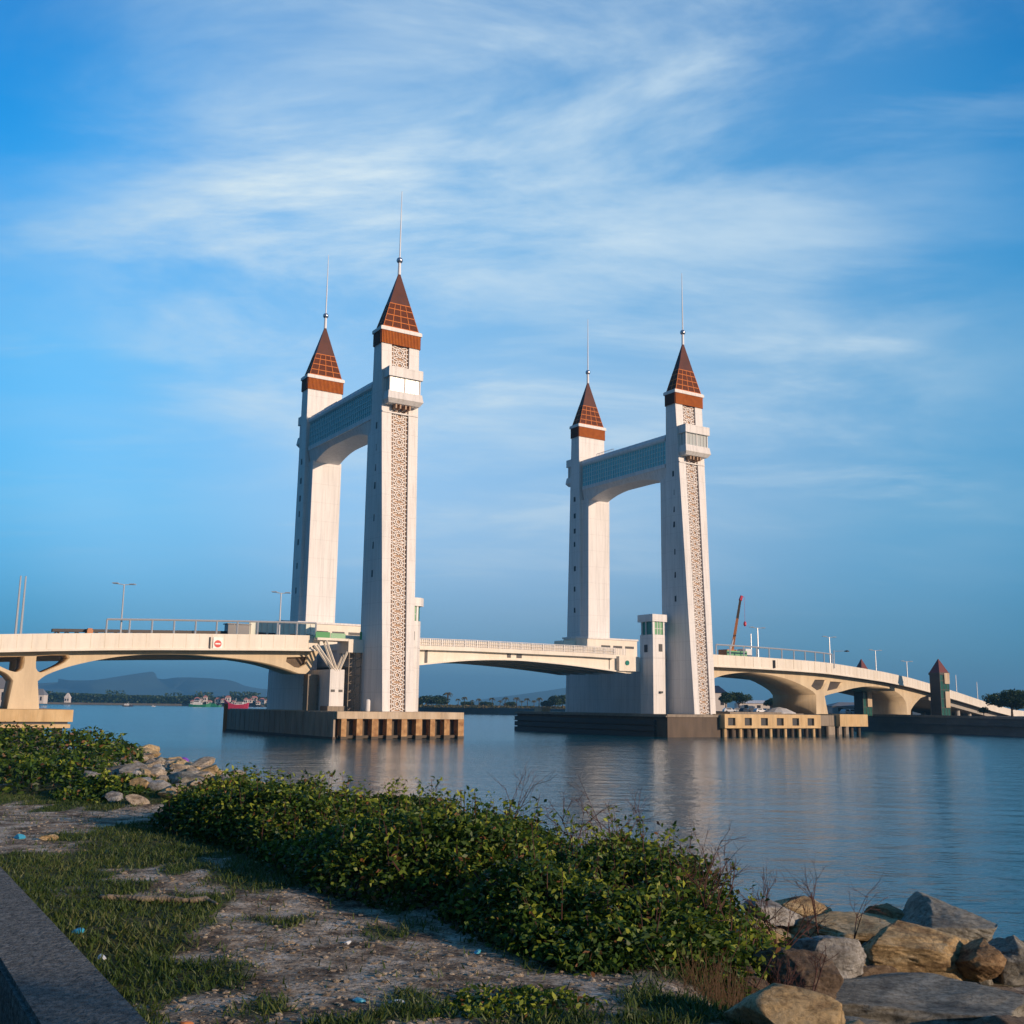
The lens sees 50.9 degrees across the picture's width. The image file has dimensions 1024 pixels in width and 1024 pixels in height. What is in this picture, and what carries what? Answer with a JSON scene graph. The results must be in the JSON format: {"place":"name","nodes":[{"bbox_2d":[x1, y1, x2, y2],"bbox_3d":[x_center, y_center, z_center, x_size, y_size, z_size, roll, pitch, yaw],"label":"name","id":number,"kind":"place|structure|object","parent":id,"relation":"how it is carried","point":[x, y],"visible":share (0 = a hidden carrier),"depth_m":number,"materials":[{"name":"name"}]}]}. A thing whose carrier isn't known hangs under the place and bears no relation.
{"place":"outdoors","nodes":[
{"label":"outdoors","id":0,"kind":"place"},
{"bbox_2d":[38,689,47,703],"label":"house","id":1,"kind":"structure","parent":0,"point":[43,696],"depth_m":883.74,"materials":[{"name":"beige"}]},
{"bbox_2d":[38,672,267,696],"bbox_3d":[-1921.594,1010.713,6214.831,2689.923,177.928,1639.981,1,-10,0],"label":"hills","id":2,"kind":"structure","parent":0,"point":[148,683],"depth_m":6026.73,"materials":[{"name":"plant"}]},
{"bbox_2d":[47,702,266,706],"bbox_3d":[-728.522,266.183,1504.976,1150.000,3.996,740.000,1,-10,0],"label":"sand bank","id":3,"kind":"structure","parent":0,"point":[139,704],"depth_m":1181.19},
{"bbox_2d":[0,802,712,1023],"bbox_3d":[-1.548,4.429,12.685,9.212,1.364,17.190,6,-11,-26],"label":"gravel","id":4,"kind":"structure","parent":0,"point":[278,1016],"depth_m":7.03,"materials":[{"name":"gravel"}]},
{"bbox_2d":[0,778,751,1023],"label":"grass","id":5,"kind":"structure","parent":0,"point":[704,1006],"depth_m":8.15,"materials":[{"name":"plant"}]},
{"bbox_2d":[0,748,1023,1023],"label":"ground","id":6,"kind":"structure","parent":0,"point":[296,962],"depth_m":7.70,"materials":[{"name":"soil"}]},
{"bbox_2d":[0,867,147,1023],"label":"concrete wall","id":7,"kind":"structure","parent":6,"relation":"on","point":[50,973],"depth_m":3.12,"materials":[{"name":"concrete"}]},
{"bbox_2d":[0,720,148,793],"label":"shrub","id":8,"kind":"object","parent":6,"relation":"on","point":[45,761],"visible":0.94,"depth_m":23.49,"materials":[{"name":"green plant"}]},
{"bbox_2d":[48,757,158,802],"bbox_3d":[-7.091,4.661,18.745,1.773,0.695,2.742,9,-13,-38],"label":"shrub","id":9,"kind":"object","parent":6,"relation":"on","point":[89,782],"visible":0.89,"depth_m":18.46,"materials":[{"name":"green plant"}]},
{"bbox_2d":[105,791,123,801],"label":"rubble stone","id":10,"kind":"object","parent":6,"relation":"on","point":[110,796],"visible":0.82,"depth_m":17.48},
{"bbox_2d":[118,762,147,773],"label":"rubble stone","id":11,"kind":"object","parent":6,"relation":"on","point":[132,767],"visible":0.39,"depth_m":20.86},
{"bbox_2d":[125,794,149,804],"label":"rubble stone","id":12,"kind":"object","parent":6,"relation":"on","point":[133,798],"visible":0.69,"depth_m":17.00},
{"bbox_2d":[128,777,148,788],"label":"rubble stone","id":13,"kind":"object","parent":6,"relation":"on","point":[140,781],"visible":0.62,"depth_m":18.21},
{"bbox_2d":[141,767,166,774],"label":"rubble stone","id":14,"kind":"object","parent":6,"relation":"on","point":[156,770],"visible":0.62,"depth_m":20.67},
{"bbox_2d":[99,894,217,904],"bbox_3d":[-2.977,3.299,9.166,1.157,0.084,0.171,-2,-11,16],"label":"dirt patch","id":15,"kind":"object","parent":6,"relation":"on","point":[165,897],"visible":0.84,"depth_m":9.15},
{"bbox_2d":[147,780,170,790],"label":"rubble stone","id":16,"kind":"object","parent":6,"relation":"on","point":[156,785],"visible":0.59,"depth_m":18.14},
{"bbox_2d":[157,790,177,797],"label":"rubble stone","id":17,"kind":"object","parent":6,"relation":"on","point":[163,794],"visible":0.58,"depth_m":17.35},
{"bbox_2d":[169,764,191,770],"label":"rubble stone","id":18,"kind":"object","parent":6,"relation":"on","point":[177,766],"visible":0.52,"depth_m":21.50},
{"bbox_2d":[168,771,204,785],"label":"rubble stone","id":19,"kind":"object","parent":6,"relation":"on","point":[187,777],"visible":0.56,"depth_m":18.59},
{"bbox_2d":[191,757,215,766],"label":"rubble stone","id":20,"kind":"object","parent":6,"relation":"on","point":[206,761],"visible":0.31,"depth_m":22.01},
{"bbox_2d":[199,764,221,776],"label":"rubble stone","id":21,"kind":"object","parent":6,"relation":"on","point":[214,767],"visible":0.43,"depth_m":20.13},
{"bbox_2d":[191,762,256,796],"bbox_3d":[-4.353,4.532,17.470,1.516,0.950,2.189,1,-10,0],"label":"shrub","id":22,"kind":"object","parent":6,"relation":"on","point":[226,783],"visible":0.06,"depth_m":17.04,"materials":[{"name":"green plant"}]},
{"bbox_2d":[147,763,578,912],"bbox_3d":[-1.569,3.686,12.790,3.866,1.402,7.680,7,-12,-33],"label":"shrub","id":23,"kind":"object","parent":6,"relation":"on","point":[311,831],"visible":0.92,"depth_m":10.68,"materials":[{"name":"green plant"}]},
{"bbox_2d":[426,981,608,1021],"bbox_3d":[0.028,2.812,6.208,1.054,0.122,0.843,1,-10,0],"label":"shrub","id":24,"kind":"object","parent":6,"relation":"on","point":[505,1004],"visible":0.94,"depth_m":6.13,"materials":[{"name":"green plant"}]},
{"bbox_2d":[489,761,555,819],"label":"dry twigs","id":25,"kind":"object","parent":6,"relation":"on","point":[521,790],"visible":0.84,"depth_m":11.62,"materials":[{"name":"brown"}]},
{"bbox_2d":[539,771,659,852],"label":"dry twigs","id":26,"kind":"object","parent":6,"relation":"on","point":[611,819],"visible":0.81,"depth_m":10.72,"materials":[{"name":"brown"}]},
{"bbox_2d":[430,805,792,1001],"bbox_3d":[0.823,3.404,9.438,3.378,1.542,4.716,5,-11,-23],"label":"shrub","id":27,"kind":"object","parent":6,"relation":"on","point":[583,898],"visible":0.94,"depth_m":8.03,"materials":[{"name":"green plant"}]},
{"bbox_2d":[612,811,752,937],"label":"dry twigs","id":28,"kind":"object","parent":6,"relation":"on","point":[715,879],"visible":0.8,"depth_m":8.36,"materials":[{"name":"brown"}]},
{"bbox_2d":[646,937,762,1008],"bbox_3d":[1.371,3.131,6.753,0.861,0.811,0.923,10,-14,-43],"label":"dry straw","id":29,"kind":"object","parent":6,"relation":"on","point":[717,993],"visible":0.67,"depth_m":6.84,"materials":[{"name":"brown plant"}]},
{"bbox_2d":[726,974,769,1000],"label":"boulder","id":30,"kind":"object","parent":6,"relation":"on","point":[763,982],"visible":0.1,"depth_m":7.61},
{"bbox_2d":[701,934,838,1003],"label":"dry twigs","id":31,"kind":"object","parent":6,"relation":"on","point":[790,977],"visible":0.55,"depth_m":7.35,"materials":[{"name":"brown"}]},
{"bbox_2d":[743,915,796,946],"bbox_3d":[2.379,4.147,10.597,0.862,0.283,0.678,1,-10,0],"label":"boulder","id":32,"kind":"object","parent":6,"relation":"on","point":[778,935],"visible":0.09,"depth_m":10.38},
{"bbox_2d":[708,867,833,946],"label":"dry twigs","id":33,"kind":"object","parent":6,"relation":"on","point":[774,916],"visible":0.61,"depth_m":9.01,"materials":[{"name":"brown"}]},
{"bbox_2d":[722,983,845,1023],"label":"boulder","id":34,"kind":"object","parent":6,"relation":"on","point":[775,1003],"visible":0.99,"depth_m":5.75,"materials":[{"name":"stone"}]},
{"bbox_2d":[752,947,843,998],"bbox_3d":[2.093,3.484,7.978,0.512,0.477,0.791,5,-11,-21],"label":"boulder","id":35,"kind":"object","parent":6,"relation":"on","point":[830,981],"visible":0.46,"depth_m":7.80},
{"bbox_2d":[774,896,831,917],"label":"boulder","id":36,"kind":"object","parent":6,"relation":"on","point":[795,906],"visible":0.34,"depth_m":12.40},
{"bbox_2d":[791,935,866,978],"bbox_3d":[2.727,3.830,9.254,0.750,0.399,0.570,10,-14,-41],"label":"boulder","id":37,"kind":"object","parent":6,"relation":"on","point":[848,960],"visible":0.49,"depth_m":9.07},
{"bbox_2d":[779,854,885,938],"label":"dry twigs","id":38,"kind":"object","parent":6,"relation":"on","point":[811,896],"visible":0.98,"depth_m":10.61,"materials":[{"name":"brown"}]},
{"bbox_2d":[777,911,900,944],"bbox_3d":[3.634,4.562,11.546,1.654,0.461,1.438,1,-10,0],"label":"boulder","id":39,"kind":"object","parent":6,"relation":"on","point":[870,926],"visible":0.45,"depth_m":11.35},
{"bbox_2d":[744,898,802,925],"bbox_3d":[2.808,4.355,11.681,0.655,0.275,0.693,-4,-11,25],"label":"boulder","id":40,"kind":"object","parent":39,"relation":"on","point":[786,913],"visible":0.59,"depth_m":11.53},
{"bbox_2d":[844,1015,886,1023],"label":"boulder","id":41,"kind":"object","parent":6,"relation":"on","point":[863,1020],"visible":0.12,"depth_m":6.58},
{"bbox_2d":[857,964,896,976],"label":"boulder","id":42,"kind":"object","parent":6,"relation":"on","point":[869,969],"visible":0.2,"depth_m":9.51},
{"bbox_2d":[862,920,968,980],"bbox_3d":[3.771,4.123,10.000,1.131,0.633,1.007,1,-10,0],"label":"boulder","id":43,"kind":"object","parent":6,"relation":"on","point":[900,946],"visible":0.68,"depth_m":9.63,"materials":[{"name":"stone"}]},
{"bbox_2d":[835,972,1023,1023],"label":"boulder","id":44,"kind":"object","parent":6,"relation":"on","point":[910,998],"visible":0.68,"depth_m":8.10,"materials":[{"name":"stone"}]},
{"bbox_2d":[901,891,997,941],"bbox_3d":[4.684,4.516,11.565,0.981,0.650,2.083,-3,-11,18],"label":"boulder","id":45,"kind":"object","parent":6,"relation":"on","point":[923,909],"visible":0.53,"depth_m":11.22,"materials":[{"name":"stone"}]},
{"bbox_2d":[864,903,904,919],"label":"boulder","id":46,"kind":"object","parent":45,"relation":"on","point":[889,910],"visible":0.32,"depth_m":12.08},
{"bbox_2d":[965,978,993,984],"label":"boulder","id":47,"kind":"object","parent":6,"relation":"on","point":[988,982],"visible":0.1,"depth_m":9.64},
{"bbox_2d":[955,938,1006,981],"bbox_3d":[4.183,4.045,9.685,0.451,0.376,0.515,1,-10,0],"label":"boulder","id":48,"kind":"object","parent":6,"relation":"on","point":[980,960],"visible":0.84,"depth_m":9.55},
{"bbox_2d":[964,1015,1023,1023],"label":"boulder","id":49,"kind":"object","parent":6,"relation":"on","point":[1001,1019],"visible":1,"depth_m":7.47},
{"bbox_2d":[988,935,1023,984],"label":"boulder","id":50,"kind":"object","parent":6,"relation":"on","point":[1010,949],"visible":0.34,"depth_m":9.73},
{"bbox_2d":[0,0,1023,710],"label":"sky","id":51,"kind":"structure","parent":0,"point":[834,189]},
{"bbox_2d":[6,701,1023,940],"bbox_3d":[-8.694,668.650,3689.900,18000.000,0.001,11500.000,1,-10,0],"label":"water","id":52,"kind":"structure","parent":0,"point":[939,816],"depth_m":67.34,"materials":[{"name":"teal liquid"}]},
{"bbox_2d":[0,708,73,739],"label":"pier platform","id":53,"kind":"structure","parent":52,"relation":"in","point":[46,717],"depth_m":130.20,"materials":[{"name":"concrete"}]},
{"bbox_2d":[0,633,319,708],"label":"approach bridge","id":54,"kind":"structure","parent":53,"relation":"on","point":[21,654],"depth_m":142.91,"materials":[{"name":"paint"}]},
{"bbox_2d":[14,576,21,633],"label":"lamp post","id":55,"kind":"object","parent":54,"relation":"on","point":[16,620],"visible":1,"depth_m":135.63,"materials":[{"name":"silver metal"}]},
{"bbox_2d":[19,576,26,633],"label":"lamp post","id":56,"kind":"object","parent":54,"relation":"on","point":[21,622],"visible":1,"depth_m":135.95,"materials":[{"name":"silver metal"}]},
{"bbox_2d":[112,582,135,632],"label":"lamp post","id":57,"kind":"object","parent":54,"relation":"on","point":[122,603],"visible":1,"depth_m":142.43,"materials":[{"name":"silver metal"}]},
{"bbox_2d":[51,629,224,633],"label":"gantry beam","id":58,"kind":"structure","parent":54,"relation":"on","point":[131,631],"depth_m":159.43,"materials":[{"name":"black metal"}]},
{"bbox_2d":[105,618,316,634],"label":"pipe frame","id":59,"kind":"object","parent":54,"relation":"on","point":[196,620],"visible":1,"depth_m":147.52,"materials":[{"name":"silver metal"}]},
{"bbox_2d":[213,637,222,647],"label":"channel sign","id":60,"kind":"object","parent":54,"relation":"attached to","point":[217,642],"visible":1,"depth_m":147.52,"materials":[{"name":"white"}]},
{"bbox_2d":[223,623,251,633],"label":"site cabin","id":61,"kind":"object","parent":54,"relation":"on","point":[229,628],"visible":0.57,"depth_m":166.30,"materials":[{"name":"metal"}]},
{"bbox_2d":[249,622,314,634],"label":"site hoarding","id":62,"kind":"object","parent":54,"relation":"on","point":[285,629],"visible":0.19,"depth_m":171.00,"materials":[{"name":"paint"}]},
{"bbox_2d":[189,700,210,706],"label":"fishing boat","id":63,"kind":"object","parent":52,"relation":"on","point":[197,703],"visible":0.87,"depth_m":991.92,"materials":[{"name":"green"}]},
{"bbox_2d":[222,704,227,729],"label":"marker post","id":64,"kind":"object","parent":52,"relation":"in","point":[225,716],"visible":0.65,"depth_m":184.25,"materials":[{"name":"brown paint"}]},
{"bbox_2d":[224,699,248,708],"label":"fishing boat","id":65,"kind":"object","parent":52,"relation":"on","point":[240,705],"visible":0.8,"depth_m":745.61,"materials":[{"name":"red paint"}]},
{"bbox_2d":[226,708,463,738],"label":"gate platform","id":66,"kind":"structure","parent":52,"relation":"in","point":[368,725],"depth_m":153.21,"materials":[{"name":"concrete"}]},
{"bbox_2d":[302,674,318,710],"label":"stained column","id":67,"kind":"structure","parent":66,"relation":"on","point":[310,694],"depth_m":156.42,"materials":[{"name":"concrete"}]},
{"bbox_2d":[267,632,363,710],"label":"bearing pier","id":68,"kind":"structure","parent":66,"relation":"on","point":[284,691],"depth_m":156.56,"materials":[{"name":"white paint"}]},
{"bbox_2d":[290,255,344,622],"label":"bridge tower","id":69,"kind":"structure","parent":66,"relation":"on","point":[314,581],"depth_m":183.97,"materials":[{"name":"white paint"}]},
{"bbox_2d":[317,635,360,710],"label":"gate pier","id":70,"kind":"structure","parent":66,"relation":"on","point":[321,664],"depth_m":160.25,"materials":[{"name":"paint"}]},
{"bbox_2d":[281,620,360,644],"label":"machine house","id":71,"kind":"structure","parent":70,"relation":"on","point":[350,629],"depth_m":177.91,"materials":[{"name":"paint"}]},
{"bbox_2d":[419,638,638,674],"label":"channel span","id":72,"kind":"object","parent":70,"relation":"on","point":[555,659],"visible":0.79,"depth_m":177.95,"materials":[{"name":"paint"}]},
{"bbox_2d":[359,197,422,711],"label":"bridge tower","id":73,"kind":"structure","parent":66,"relation":"on","point":[388,613],"depth_m":159.49,"materials":[{"name":"white paint"}]},
{"bbox_2d":[308,382,372,464],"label":"skybridge","id":74,"kind":"object","parent":73,"relation":"attached to","point":[340,430],"visible":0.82,"depth_m":176.35,"materials":[{"name":"teal glass"}]},
{"bbox_2d":[385,376,420,394],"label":"balcony window","id":75,"kind":"structure","parent":73,"relation":"in","point":[405,385],"depth_m":162.00,"materials":[{"name":"white glass"}]},
{"bbox_2d":[413,597,423,711],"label":"control house","id":76,"kind":"structure","parent":66,"relation":"on","point":[419,602],"depth_m":161.96,"materials":[{"name":"white paint"}]},
{"bbox_2d":[514,711,752,736],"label":"gate platform","id":77,"kind":"structure","parent":52,"relation":"in","point":[666,725],"depth_m":185.71,"materials":[{"name":"concrete"}]},
{"bbox_2d":[565,340,609,711],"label":"bridge tower","id":78,"kind":"structure","parent":77,"relation":"on","point":[588,593],"depth_m":214.89,"materials":[{"name":"white paint"}]},
{"bbox_2d":[566,658,667,713],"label":"gate pier","id":79,"kind":"structure","parent":77,"relation":"on","point":[610,693],"depth_m":201.96,"materials":[{"name":"paint"}]},
{"bbox_2d":[554,636,637,656],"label":"machine house","id":80,"kind":"structure","parent":79,"relation":"on","point":[629,646],"depth_m":207.26,"materials":[{"name":"paint"}]},
{"bbox_2d":[660,273,715,713],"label":"bridge tower","id":81,"kind":"structure","parent":77,"relation":"on","point":[686,607],"depth_m":190.20,"materials":[{"name":"white paint"}]},
{"bbox_2d":[582,435,665,501],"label":"skybridge","id":82,"kind":"object","parent":81,"relation":"attached to","point":[608,476],"visible":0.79,"depth_m":206.19,"materials":[{"name":"teal glass"}]},
{"bbox_2d":[679,432,707,447],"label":"balcony window","id":83,"kind":"structure","parent":81,"relation":"in","point":[685,438],"depth_m":192.62,"materials":[{"name":"grey glass"}]},
{"bbox_2d":[418,707,1023,736],"bbox_3d":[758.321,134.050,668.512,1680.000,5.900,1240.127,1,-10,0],"label":"quay wall","id":84,"kind":"structure","parent":52,"relation":"in","point":[990,725],"depth_m":241.07,"materials":[{"name":"stone"}]},
{"bbox_2d":[716,712,781,735],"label":"fender dolphin","id":85,"kind":"object","parent":52,"relation":"in","point":[766,731],"visible":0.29,"depth_m":197.33,"materials":[{"name":"concrete"}]},
{"bbox_2d":[706,714,820,736],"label":"fender dolphin","id":86,"kind":"object","parent":52,"relation":"in","point":[762,722],"visible":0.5,"depth_m":187.52,"materials":[{"name":"concrete"}]},
{"bbox_2d":[782,713,803,734],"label":"mooring block","id":87,"kind":"structure","parent":52,"relation":"in","point":[788,731],"depth_m":204.39,"materials":[{"name":"concrete"}]},
{"bbox_2d":[764,707,795,713],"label":"canopy","id":88,"kind":"object","parent":87,"relation":"on","point":[782,710],"visible":0.68,"depth_m":205.15,"materials":[{"name":"white paint"}]},
{"bbox_2d":[808,726,848,734],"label":"pier footing","id":89,"kind":"object","parent":52,"relation":"in","point":[831,730],"visible":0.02,"depth_m":211.09,"materials":[{"name":"concrete"}]},
{"bbox_2d":[817,714,867,736],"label":"fender dolphin","id":90,"kind":"object","parent":52,"relation":"in","point":[851,721],"visible":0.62,"depth_m":197.92,"materials":[{"name":"concrete"}]},
{"bbox_2d":[459,688,735,707],"bbox_3d":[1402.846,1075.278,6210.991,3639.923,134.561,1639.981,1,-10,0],"label":"hills","id":91,"kind":"structure","parent":0,"point":[545,695],"depth_m":5981.41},
{"bbox_2d":[637,614,666,713],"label":"control house","id":92,"kind":"structure","parent":0,"point":[652,673],"depth_m":185.60,"materials":[{"name":"white paint"}]},
{"bbox_2d":[715,686,726,710],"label":"house","id":93,"kind":"structure","parent":0,"point":[719,704],"depth_m":415.37,"materials":[{"name":"beige"}]},
{"bbox_2d":[734,700,771,708],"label":"house","id":94,"kind":"structure","parent":0,"point":[754,704],"depth_m":420.54,"materials":[{"name":"beige"}]},
{"bbox_2d":[826,702,853,713],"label":"house","id":95,"kind":"structure","parent":0,"point":[837,707],"depth_m":320.53,"materials":[{"name":"paint"}]},
{"bbox_2d":[854,659,872,715],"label":"lift tower","id":96,"kind":"structure","parent":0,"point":[862,702],"depth_m":256.10,"materials":[{"name":"green glass"}]},
{"bbox_2d":[928,659,950,714],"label":"lift tower","id":97,"kind":"structure","parent":0,"point":[938,673],"depth_m":242.91,"materials":[{"name":"green glass"}]},
{"bbox_2d":[912,712,1023,716],"bbox_3d":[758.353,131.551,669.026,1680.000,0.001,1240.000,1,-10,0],"label":"ground","id":98,"kind":"structure","parent":0,"point":[914,713],"depth_m":390.50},
{"bbox_2d":[418,695,438,707],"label":"tree","id":99,"kind":"object","parent":98,"relation":"on","point":[426,699],"visible":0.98,"depth_m":606.60,"materials":[{"name":"green plant"}]},
{"bbox_2d":[428,695,450,704],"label":"tree","id":100,"kind":"object","parent":98,"relation":"on","point":[443,700],"visible":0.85,"depth_m":609.80,"materials":[{"name":"green plant"}]},
{"bbox_2d":[418,704,564,708],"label":"scrub","id":101,"kind":"object","parent":98,"relation":"on","point":[474,706],"visible":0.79,"depth_m":580.16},
{"bbox_2d":[547,695,564,708],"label":"tree","id":102,"kind":"object","parent":98,"relation":"on","point":[552,700],"visible":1,"depth_m":579.15,"materials":[{"name":"green plant"}]},
{"bbox_2d":[718,692,733,707],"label":"tree","id":103,"kind":"object","parent":98,"relation":"on","point":[725,697],"visible":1,"depth_m":385.30,"materials":[{"name":"green plant"}]},
{"bbox_2d":[729,691,752,707],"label":"tree","id":104,"kind":"object","parent":98,"relation":"on","point":[738,698],"visible":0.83,"depth_m":392.53,"materials":[{"name":"green plant"}]},
{"bbox_2d":[713,654,1023,715],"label":"approach bridge","id":105,"kind":"structure","parent":98,"relation":"on","point":[801,687],"depth_m":219.10,"materials":[{"name":"paint"}]},
{"bbox_2d":[718,595,751,656],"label":"truck crane","id":106,"kind":"object","parent":105,"relation":"on","point":[739,652],"visible":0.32,"depth_m":207.99,"materials":[{"name":"brown paint"}]},
{"bbox_2d":[715,644,832,662],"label":"pipe frame","id":107,"kind":"object","parent":105,"relation":"on","point":[793,650],"visible":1,"depth_m":205.36,"materials":[{"name":"silver metal"}]},
{"bbox_2d":[982,688,1023,716],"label":"tree","id":108,"kind":"object","parent":98,"relation":"on","point":[1012,699],"visible":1,"depth_m":255.01,"materials":[{"name":"green plant"}]},
{"label":"ground","id":109,"kind":"structure","parent":0,"visible":0},
{"bbox_2d":[46,689,266,705],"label":"wood","id":110,"kind":"object","parent":109,"relation":"on","point":[116,697],"visible":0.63,"depth_m":1192.55,"materials":[{"name":"green plant"}]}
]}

